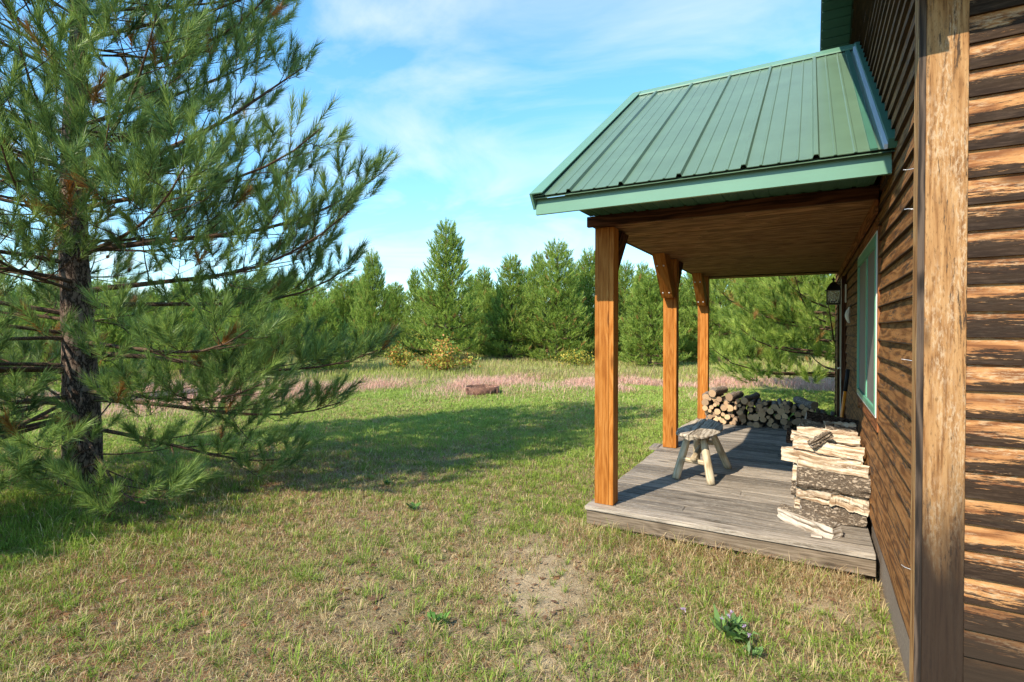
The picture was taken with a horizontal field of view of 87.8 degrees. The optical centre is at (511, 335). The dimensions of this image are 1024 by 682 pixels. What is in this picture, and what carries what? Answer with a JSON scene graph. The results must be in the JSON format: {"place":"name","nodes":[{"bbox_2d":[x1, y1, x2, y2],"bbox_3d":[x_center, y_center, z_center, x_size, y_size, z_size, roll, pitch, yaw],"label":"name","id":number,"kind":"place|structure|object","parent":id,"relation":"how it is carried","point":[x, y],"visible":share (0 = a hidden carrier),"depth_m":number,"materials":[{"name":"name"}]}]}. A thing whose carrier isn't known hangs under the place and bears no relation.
{"place":"outdoors","nodes":[
{"label":"outdoors","id":0,"kind":"place"},
{"bbox_2d":[0,0,821,319],"label":"sky","id":1,"kind":"structure","parent":0,"point":[483,100],"materials":[{"name":"blue"}]},
{"bbox_2d":[0,368,834,423],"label":"pink grass","id":2,"kind":"structure","parent":0,"point":[799,383],"depth_m":15.63,"materials":[{"name":"plant"}]},
{"bbox_2d":[0,345,908,681],"bbox_3d":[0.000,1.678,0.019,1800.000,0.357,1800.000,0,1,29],"label":"ground","id":3,"kind":"structure","parent":0,"point":[554,593],"depth_m":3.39,"materials":[{"name":"green plant"}]},
{"bbox_2d":[1,283,35,354],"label":"pine tree","id":4,"kind":"object","parent":3,"relation":"on","point":[24,295],"depth_m":28.75,"materials":[{"name":"green plant"}]},
{"bbox_2d":[0,255,44,391],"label":"pine tree","id":5,"kind":"object","parent":3,"relation":"on","point":[19,323],"visible":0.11,"depth_m":13.68,"materials":[{"name":"green plant"}]},
{"bbox_2d":[9,284,53,358],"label":"pine tree","id":6,"kind":"object","parent":3,"relation":"on","point":[32,311],"depth_m":18.54,"materials":[{"name":"green plant"}]},
{"bbox_2d":[18,297,60,384],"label":"pine tree","id":7,"kind":"object","parent":3,"relation":"on","point":[50,321],"visible":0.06,"depth_m":16.64,"materials":[{"name":"green plant"}]},
{"bbox_2d":[44,292,152,396],"bbox_3d":[-9.573,0.291,12.464,2.043,2.762,1.835,0,1,-8],"label":"pine tree","id":8,"kind":"object","parent":3,"relation":"on","point":[112,335],"visible":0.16,"depth_m":12.36,"materials":[{"name":"green plant"}]},
{"bbox_2d":[108,274,138,346],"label":"pine tree","id":9,"kind":"object","parent":3,"relation":"on","point":[114,279],"visible":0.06,"depth_m":32.91,"materials":[{"name":"green plant"}]},
{"bbox_2d":[134,286,177,356],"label":"pine tree","id":10,"kind":"object","parent":3,"relation":"on","point":[153,299],"visible":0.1,"depth_m":28.73,"materials":[{"name":"green plant"}]},
{"bbox_2d":[143,282,215,376],"bbox_3d":[-11.589,-0.247,18.447,2.235,3.718,2.205,0,1,15],"label":"pine tree","id":11,"kind":"object","parent":3,"relation":"on","point":[183,315],"visible":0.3,"depth_m":18.30,"materials":[{"name":"green plant"}]},
{"bbox_2d":[0,0,406,516],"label":"pine tree","id":12,"kind":"object","parent":3,"relation":"on","point":[68,198],"visible":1,"depth_m":5.16,"materials":[{"name":"green plant"}]},
{"bbox_2d":[185,286,233,354],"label":"pine tree","id":13,"kind":"object","parent":3,"relation":"on","point":[208,316],"visible":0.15,"depth_m":27.52,"materials":[{"name":"green plant"}]},
{"bbox_2d":[222,273,247,337],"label":"pine tree","id":14,"kind":"object","parent":3,"relation":"on","point":[240,277],"visible":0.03,"depth_m":33.70,"materials":[{"name":"green plant"}]},
{"bbox_2d":[213,286,288,377],"bbox_3d":[-8.541,-0.084,17.483,2.294,3.453,2.553,1,1,42],"label":"pine tree","id":15,"kind":"object","parent":3,"relation":"on","point":[234,319],"visible":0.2,"depth_m":17.17,"materials":[{"name":"green plant"}]},
{"bbox_2d":[260,285,292,350],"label":"pine tree","id":16,"kind":"object","parent":3,"relation":"on","point":[276,309],"visible":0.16,"depth_m":29.87,"materials":[{"name":"green plant"}]},
{"bbox_2d":[279,276,310,351],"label":"pine tree","id":17,"kind":"object","parent":3,"relation":"on","point":[298,303],"visible":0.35,"depth_m":32.56,"materials":[{"name":"green plant"}]},
{"bbox_2d":[301,279,320,326],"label":"pine tree","id":18,"kind":"object","parent":3,"relation":"on","point":[308,296],"visible":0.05,"depth_m":38.79,"materials":[{"name":"green plant"}]},
{"bbox_2d":[300,285,335,353],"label":"pine tree","id":19,"kind":"object","parent":3,"relation":"on","point":[321,295],"visible":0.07,"depth_m":28.80,"materials":[{"name":"green plant"}]},
{"bbox_2d":[297,296,352,372],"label":"pine tree","id":20,"kind":"object","parent":3,"relation":"on","point":[319,311],"visible":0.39,"depth_m":19.25,"materials":[{"name":"green plant"}]},
{"bbox_2d":[327,278,368,353],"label":"pine tree","id":21,"kind":"object","parent":3,"relation":"on","point":[341,297],"visible":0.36,"depth_m":30.49,"materials":[{"name":"green plant"}]},
{"bbox_2d":[349,273,379,326],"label":"pine tree","id":22,"kind":"object","parent":3,"relation":"on","point":[356,280],"visible":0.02,"depth_m":35.67,"materials":[{"name":"green plant"}]},
{"bbox_2d":[345,247,400,358],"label":"pine tree","id":23,"kind":"object","parent":3,"relation":"on","point":[374,289],"visible":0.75,"depth_m":26.64,"materials":[{"name":"green plant"}]},
{"bbox_2d":[378,281,411,348],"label":"pine tree","id":24,"kind":"object","parent":3,"relation":"on","point":[395,300],"visible":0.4,"depth_m":36.52,"materials":[{"name":"green plant"}]},
{"bbox_2d":[381,341,422,368],"bbox_3d":[-4.176,0.779,20.389,1.754,1.240,1.415,0,1,29],"label":"shrub","id":25,"kind":"object","parent":3,"relation":"on","point":[401,356],"visible":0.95,"depth_m":20.14,"materials":[{"name":"yellow plant"}]},
{"bbox_2d":[398,265,426,345],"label":"pine tree","id":26,"kind":"object","parent":3,"relation":"on","point":[412,283],"visible":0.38,"depth_m":32.72,"materials":[{"name":"green plant"}]},
{"bbox_2d":[406,501,421,509],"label":"weed","id":27,"kind":"object","parent":3,"relation":"on","point":[414,506],"visible":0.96,"depth_m":5.02,"materials":[{"name":"green plant"}]},
{"bbox_2d":[0,347,834,416],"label":"meadow grass","id":28,"kind":"structure","parent":3,"relation":"on","point":[490,365],"depth_m":19.59,"materials":[{"name":"green plant"}]},
{"bbox_2d":[397,329,437,356],"bbox_3d":[-4.841,0.510,28.683,3.132,1.808,3.192,0,1,-2],"label":"shrub","id":29,"kind":"object","parent":3,"relation":"on","point":[415,350],"visible":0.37,"depth_m":28.28,"materials":[{"name":"green plant"}]},
{"bbox_2d":[409,290,444,356],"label":"pine tree","id":30,"kind":"object","parent":3,"relation":"on","point":[416,321],"visible":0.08,"depth_m":29.56,"materials":[{"name":"green plant"}]},
{"bbox_2d":[427,608,450,624],"bbox_3d":[-0.421,1.624,3.081,0.144,0.071,0.121,0,1,-5],"label":"weed","id":31,"kind":"object","parent":3,"relation":"on","point":[433,615],"visible":0.97,"depth_m":3.07,"materials":[{"name":"green plant"}]},
{"bbox_2d":[400,218,493,353],"bbox_3d":[-3.121,-2.070,25.672,4.226,7.365,4.169,-1,1,-40],"label":"pine tree","id":32,"kind":"object","parent":3,"relation":"on","point":[444,302],"visible":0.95,"depth_m":24.97,"materials":[{"name":"green plant"}]},
{"bbox_2d":[414,334,480,371],"bbox_3d":[-2.398,0.681,19.639,2.451,1.531,2.192,0,1,29],"label":"shrub","id":33,"kind":"object","parent":3,"relation":"on","point":[444,356],"visible":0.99,"depth_m":19.47,"materials":[{"name":"yellow plant"}]},
{"bbox_2d":[451,272,479,347],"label":"pine tree","id":34,"kind":"object","parent":3,"relation":"on","point":[472,283],"visible":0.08,"depth_m":35.67,"materials":[{"name":"green plant"}]},
{"bbox_2d":[466,384,498,395],"bbox_3d":[-0.765,1.441,14.151,0.922,0.226,0.881,0,1,29],"label":"fire ring","id":35,"kind":"object","parent":3,"relation":"on","point":[474,390],"visible":0.87,"depth_m":13.84,"materials":[{"name":"metal"}]},
{"bbox_2d":[464,264,501,355],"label":"pine tree","id":36,"kind":"object","parent":3,"relation":"on","point":[481,285],"visible":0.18,"depth_m":30.72,"materials":[{"name":"green plant"}]},
{"bbox_2d":[472,286,513,355],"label":"pine tree","id":37,"kind":"object","parent":3,"relation":"on","point":[486,297],"visible":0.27,"depth_m":28.59,"materials":[{"name":"green plant"}]},
{"bbox_2d":[478,253,538,361],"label":"pine tree","id":38,"kind":"object","parent":3,"relation":"on","point":[509,299],"visible":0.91,"depth_m":27.09,"materials":[{"name":"green plant"}]},
{"bbox_2d":[508,265,533,345],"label":"pine tree","id":39,"kind":"object","parent":3,"relation":"on","point":[524,272],"visible":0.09,"depth_m":36.65,"materials":[{"name":"green plant"}]},
{"bbox_2d":[518,250,554,352],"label":"pine tree","id":40,"kind":"object","parent":3,"relation":"on","point":[532,277],"visible":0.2,"depth_m":29.70,"materials":[{"name":"green plant"}]},
{"bbox_2d":[518,236,594,360],"bbox_3d":[2.352,-1.697,26.893,4.167,6.705,4.350,0,1,-31],"label":"pine tree","id":41,"kind":"object","parent":3,"relation":"on","point":[556,280],"visible":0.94,"depth_m":26.44,"materials":[{"name":"green plant"}]},
{"bbox_2d":[544,348,584,364],"bbox_3d":[2.423,1.026,25.880,1.667,0.978,1.733,0,1,-28],"label":"shrub","id":42,"kind":"object","parent":3,"relation":"on","point":[555,357],"visible":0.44,"depth_m":25.60,"materials":[{"name":"green plant"}]},
{"bbox_2d":[559,260,592,343],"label":"pine tree","id":43,"kind":"object","parent":3,"relation":"on","point":[576,271],"visible":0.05,"depth_m":34.63,"materials":[{"name":"green plant"}]},
{"bbox_2d":[558,347,594,367],"bbox_3d":[2.974,1.043,23.685,2.353,1.094,1.259,0,1,-15],"label":"shrub","id":44,"kind":"object","parent":3,"relation":"on","point":[586,359],"visible":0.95,"depth_m":23.59,"materials":[{"name":"yellow plant"}]},
{"bbox_2d":[561,246,620,356],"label":"pine tree","id":45,"kind":"object","parent":3,"relation":"on","point":[586,285],"visible":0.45,"depth_m":28.51,"materials":[{"name":"green plant"}]},
{"bbox_2d":[618,259,645,357],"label":"pine tree","id":46,"kind":"object","parent":3,"relation":"on","point":[626,273],"visible":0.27,"depth_m":29.63,"materials":[{"name":"green plant"}]},
{"bbox_2d":[620,260,659,348],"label":"pine tree","id":47,"kind":"object","parent":3,"relation":"on","point":[643,268],"visible":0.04,"depth_m":30.77,"materials":[{"name":"green plant"}]},
{"bbox_2d":[618,267,691,367],"bbox_3d":[6.167,-0.672,23.539,3.335,4.801,3.712,0,1,-5],"label":"pine tree","id":48,"kind":"object","parent":3,"relation":"on","point":[648,299],"visible":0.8,"depth_m":23.05,"materials":[{"name":"green plant"}]},
{"bbox_2d":[655,274,697,360],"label":"pine tree","id":49,"kind":"object","parent":3,"relation":"on","point":[683,297],"visible":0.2,"depth_m":26.54,"materials":[{"name":"green plant"}]},
{"bbox_2d":[680,272,723,358],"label":"pine tree","id":50,"kind":"object","parent":3,"relation":"on","point":[690,287],"visible":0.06,"depth_m":28.65,"materials":[{"name":"green plant"}]},
{"bbox_2d":[682,279,755,363],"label":"pine tree","id":51,"kind":"object","parent":3,"relation":"on","point":[718,328],"visible":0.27,"depth_m":25.58,"materials":[{"name":"green plant"}]},
{"bbox_2d":[681,602,759,643],"bbox_3d":[1.153,1.577,2.941,0.393,0.180,0.312,0,1,29],"label":"weed","id":52,"kind":"object","parent":3,"relation":"on","point":[733,631],"visible":0.98,"depth_m":2.93,"materials":[{"name":"green plant"}]},
{"bbox_2d":[734,623,762,659],"bbox_3d":[1.231,1.597,2.784,0.149,0.144,0.113,0,1,29],"label":"weed","id":53,"kind":"object","parent":3,"relation":"on","point":[756,650],"visible":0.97,"depth_m":2.77,"materials":[{"name":"green plant"}]},
{"bbox_2d":[691,274,835,402],"bbox_3d":[7.409,-2.406,12.247,6.516,8.430,7.025,1,1,42],"label":"pine tree","id":54,"kind":"object","parent":3,"relation":"on","point":[776,307],"visible":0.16,"depth_m":11.77,"materials":[{"name":"green plant"}]},
{"bbox_2d":[529,0,1023,681],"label":"cabin","id":55,"kind":"object","parent":3,"relation":"on","point":[871,154],"visible":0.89,"depth_m":3.32,"materials":[{"name":"brown wood"}]},
{"bbox_2d":[672,419,731,484],"bbox_3d":[2.022,1.202,5.617,0.483,0.495,1.085,0,1,29],"label":"stool","id":56,"kind":"object","parent":55,"relation":"on","point":[700,432],"visible":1,"depth_m":5.37,"materials":[{"name":"grey wood"}]},
{"bbox_2d":[772,418,779,428],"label":"firewood log","id":57,"kind":"object","parent":55,"relation":"on","point":[776,424],"visible":0.84,"depth_m":8.10,"materials":[{"name":"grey wood"}]},
{"bbox_2d":[794,495,799,507],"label":"firewood billet","id":58,"kind":"object","parent":55,"relation":"on","point":[796,502],"visible":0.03,"depth_m":4.44,"materials":[{"name":"beige wood"}]},
{"bbox_2d":[791,479,795,494],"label":"firewood billet","id":59,"kind":"object","parent":58,"relation":"on","point":[793,488],"visible":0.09,"depth_m":4.41,"materials":[{"name":"brown wood"}]},
{"bbox_2d":[792,463,796,479],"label":"firewood billet","id":60,"kind":"object","parent":59,"relation":"on","point":[794,469],"visible":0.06,"depth_m":4.45,"materials":[{"name":"beige wood"}]},
{"bbox_2d":[781,446,861,464],"bbox_3d":[2.545,1.016,4.407,0.574,0.134,0.146,2,2,27],"label":"firewood billet","id":61,"kind":"object","parent":60,"relation":"on","point":[790,454],"visible":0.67,"depth_m":4.42,"materials":[{"name":"beige wood"}]},
{"bbox_2d":[792,434,864,461],"bbox_3d":[2.597,0.918,4.386,0.515,0.118,0.139,7,10,32],"label":"firewood billet","id":62,"kind":"object","parent":61,"relation":"on","point":[841,451],"visible":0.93,"depth_m":4.33,"materials":[{"name":"beige wood"}]},
{"bbox_2d":[807,431,833,447],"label":"firewood billet","id":63,"kind":"object","parent":62,"relation":"on","point":[818,440],"visible":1,"depth_m":4.37,"materials":[{"name":"brown wood"}]},
{"bbox_2d":[777,503,842,539],"bbox_3d":[2.236,1.397,4.032,0.136,0.142,0.469,-6,3,-23],"label":"firewood billet","id":64,"kind":"object","parent":55,"relation":"on","point":[814,522],"visible":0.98,"depth_m":3.98,"materials":[{"name":"beige wood"}]},
{"bbox_2d":[825,277,840,304],"bbox_3d":[4.188,-0.585,6.898,0.230,0.360,0.192,0,1,29],"label":"wall lantern","id":65,"kind":"object","parent":55,"relation":"attached to","point":[833,293],"depth_m":6.85,"materials":[{"name":"black metal"}]},
{"bbox_2d":[800,499,866,527],"bbox_3d":[2.515,1.375,4.185,0.450,0.174,0.169,2,1,28],"label":"firewood billet","id":66,"kind":"object","parent":55,"relation":"on","point":[841,515],"visible":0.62,"depth_m":4.11,"materials":[{"name":"brown wood"}]},
{"bbox_2d":[796,487,834,504],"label":"firewood billet","id":67,"kind":"object","parent":66,"relation":"on","point":[821,497],"visible":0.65,"depth_m":4.20,"materials":[{"name":"beige wood"}]},
{"bbox_2d":[829,493,869,516],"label":"firewood billet","id":68,"kind":"object","parent":66,"relation":"on","point":[859,505],"visible":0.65,"depth_m":4.07,"materials":[{"name":"beige wood"}]},
{"bbox_2d":[796,460,870,498],"bbox_3d":[2.518,1.129,4.188,0.500,0.222,0.224,4,2,29],"label":"firewood billet","id":69,"kind":"object","parent":68,"relation":"on","point":[832,482],"visible":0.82,"depth_m":4.11,"materials":[{"name":"brown wood"}]},
{"bbox_2d":[797,455,869,478],"bbox_3d":[2.500,1.016,4.154,0.481,0.106,0.090,7,15,29],"label":"firewood billet","id":70,"kind":"object","parent":69,"relation":"on","point":[842,468],"visible":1,"depth_m":4.13,"materials":[{"name":"beige wood"}]},
{"bbox_2d":[837,276,847,417],"bbox_3d":[4.465,0.327,7.235,0.104,2.180,1.140,0,1,29],"label":"door","id":71,"kind":"structure","parent":55,"relation":"in","point":[841,320],"depth_m":6.75,"materials":[{"name":"brown wood"}]},
{"bbox_2d":[840,369,849,416],"bbox_3d":[3.689,0.894,5.951,0.150,1.050,0.170,0,1,29],"label":"splitting maul","id":72,"kind":"object","parent":55,"relation":"on","point":[846,381],"visible":0.59,"depth_m":5.93,"materials":[{"name":"metal"}]},
{"bbox_2d":[845,304,851,322],"bbox_3d":[3.599,-0.243,5.716,0.099,0.209,0.067,0,1,-33],"label":"wall ornament","id":73,"kind":"object","parent":55,"relation":"attached to","point":[847,314],"depth_m":5.68,"materials":[{"name":"white metal"}]},
{"bbox_2d":[857,218,881,431],"bbox_3d":[2.855,-0.082,4.274,0.038,1.445,1.618,0,1,29],"label":"window","id":74,"kind":"structure","parent":55,"relation":"in","point":[868,278],"depth_m":4.10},
{"bbox_2d":[742,276,829,357],"bbox_3d":[13.073,-1.681,25.928,4.126,6.351,4.410,0,1,-18],"label":"pine tree","id":75,"kind":"object","parent":3,"relation":"on","point":[783,328],"visible":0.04,"depth_m":25.02,"materials":[{"name":"green plant"}]},
{"bbox_2d":[810,274,833,353],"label":"pine tree","id":76,"kind":"object","parent":3,"relation":"on","point":[825,319],"depth_m":27.02,"materials":[{"name":"green plant"}]},
{"label":"firewood log","id":77,"kind":"object","parent":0,"visible":0},
{"bbox_2d":[702,399,713,404],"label":"firewood log","id":78,"kind":"object","parent":77,"relation":"on","point":[706,402],"visible":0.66,"depth_m":8.60,"materials":[{"name":"brown wood"}]},
{"label":"firewood log","id":79,"kind":"object","parent":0,"visible":0},
{"bbox_2d":[784,401,792,410],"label":"firewood log","id":80,"kind":"object","parent":79,"relation":"on","point":[788,405],"visible":0.95,"depth_m":7.97,"materials":[{"name":"brown wood"}]},
{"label":"firewood log","id":81,"kind":"object","parent":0,"visible":0},
{"bbox_2d":[712,393,723,400],"bbox_3d":[3.367,0.973,8.703,0.080,0.124,0.464,0,1,36],"label":"firewood log","id":82,"kind":"object","parent":81,"relation":"on","point":[716,396],"visible":0.62,"depth_m":8.56,"materials":[{"name":"brown wood"}]},
{"bbox_2d":[709,386,727,396],"bbox_3d":[3.364,0.898,8.632,0.470,0.153,0.139,-1,1,-44],"label":"firewood log","id":83,"kind":"object","parent":82,"relation":"on","point":[714,391],"visible":1,"depth_m":8.52,"materials":[{"name":"brown wood"}]},
{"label":"firewood log","id":84,"kind":"object","parent":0,"visible":0},
{"bbox_2d":[725,391,743,400],"bbox_3d":[3.579,0.953,8.514,0.464,0.136,0.144,-6,4,-45],"label":"firewood log","id":85,"kind":"object","parent":84,"relation":"on","point":[731,396],"visible":0.98,"depth_m":8.39,"materials":[{"name":"brown wood"}]},
{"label":"firewood log","id":86,"kind":"object","parent":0,"visible":0},
{"bbox_2d":[741,392,759,403],"bbox_3d":[3.768,0.980,8.410,0.478,0.155,0.142,-1,1,-38],"label":"firewood log","id":87,"kind":"object","parent":86,"relation":"on","point":[751,397],"visible":0.94,"depth_m":8.34,"materials":[{"name":"brown wood"}]},
{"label":"firewood log","id":88,"kind":"object","parent":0,"visible":0},
{"bbox_2d":[793,396,818,409],"bbox_3d":[4.431,1.013,8.045,0.142,0.135,0.464,0,4,0],"label":"firewood log","id":89,"kind":"object","parent":88,"relation":"on","point":[813,405],"visible":0.94,"depth_m":7.95,"materials":[{"name":"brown wood"}]},
{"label":"firewood billet","id":90,"kind":"object","parent":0,"visible":0},
{"bbox_2d":[790,430,860,446],"bbox_3d":[2.663,0.887,4.546,0.517,0.130,0.147,6,10,31],"label":"firewood billet","id":91,"kind":"object","parent":90,"relation":"on","point":[852,441],"visible":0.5,"depth_m":4.47,"materials":[{"name":"beige wood"}]},
{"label":"firewood billet","id":92,"kind":"object","parent":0,"visible":0},
{"bbox_2d":[797,426,857,436],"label":"firewood billet","id":93,"kind":"object","parent":92,"relation":"on","point":[835,432],"visible":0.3,"depth_m":4.69,"materials":[{"name":"beige wood"}]},
{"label":"firewood billet","id":94,"kind":"object","parent":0,"visible":0},
{"bbox_2d":[798,418,824,428],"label":"firewood billet","id":95,"kind":"object","parent":94,"relation":"on","point":[806,423],"visible":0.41,"depth_m":4.98,"materials":[{"name":"brown wood"}]},
{"bbox_2d":[823,421,857,432],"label":"firewood billet","id":96,"kind":"object","parent":94,"relation":"on","point":[844,426],"visible":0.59,"depth_m":4.83,"materials":[{"name":"brown wood"}]},
{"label":"firewood billet","id":97,"kind":"object","parent":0,"visible":0},
{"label":"firewood billet","id":98,"kind":"object","parent":97,"relation":"on","visible":0},
{"bbox_2d":[786,428,796,443],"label":"firewood billet","id":99,"kind":"object","parent":98,"relation":"on","point":[788,435],"visible":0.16,"depth_m":5.32,"materials":[{"name":"brown wood"}]},
{"bbox_2d":[804,410,858,435],"bbox_3d":[3.110,0.868,5.170,0.473,0.222,0.240,8,15,24],"label":"firewood billet","id":100,"kind":"object","parent":99,"relation":"on","point":[816,416],"visible":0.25,"depth_m":5.14,"materials":[{"name":"brown wood"}]},
{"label":"firewood log","id":101,"kind":"object","parent":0,"visible":0},
{"bbox_2d":[724,414,732,419],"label":"firewood log","id":102,"kind":"object","parent":101,"relation":"on","point":[727,416],"visible":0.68,"depth_m":8.37,"materials":[{"name":"beige wood"}]},
{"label":"firewood log","id":103,"kind":"object","parent":102,"relation":"on","visible":0},
{"bbox_2d":[726,402,734,411],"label":"firewood log","id":104,"kind":"object","parent":103,"relation":"on","point":[730,407],"visible":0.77,"depth_m":8.37,"materials":[{"name":"beige wood"}]},
{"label":"firewood log","id":105,"kind":"object","parent":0,"visible":0},
{"bbox_2d":[738,408,747,419],"bbox_3d":[3.702,1.248,8.522,0.118,0.155,0.414,0,1,30],"label":"firewood log","id":106,"kind":"object","parent":105,"relation":"on","point":[744,414],"visible":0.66,"depth_m":8.36,"materials":[{"name":"brown wood"}]},
{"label":"firewood log","id":107,"kind":"object","parent":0,"visible":0},
{"bbox_2d":[794,415,804,424],"bbox_3d":[4.390,1.259,8.107,0.123,0.131,0.484,0,1,35],"label":"firewood log","id":108,"kind":"object","parent":107,"relation":"on","point":[797,420],"visible":0.45,"depth_m":7.93,"materials":[{"name":"brown wood"}]},
{"label":"firewood log","id":109,"kind":"object","parent":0,"visible":0},
{"bbox_2d":[767,408,775,414],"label":"firewood log","id":110,"kind":"object","parent":109,"relation":"on","point":[771,411],"visible":0.9,"depth_m":8.06,"materials":[{"name":"brown wood"}]},
{"bbox_2d":[770,400,778,410],"bbox_3d":[4.073,1.079,8.257,0.126,0.129,0.421,0,1,25],"label":"firewood log","id":111,"kind":"object","parent":110,"relation":"on","point":[774,405],"visible":0.91,"depth_m":8.09,"materials":[{"name":"brown wood"}]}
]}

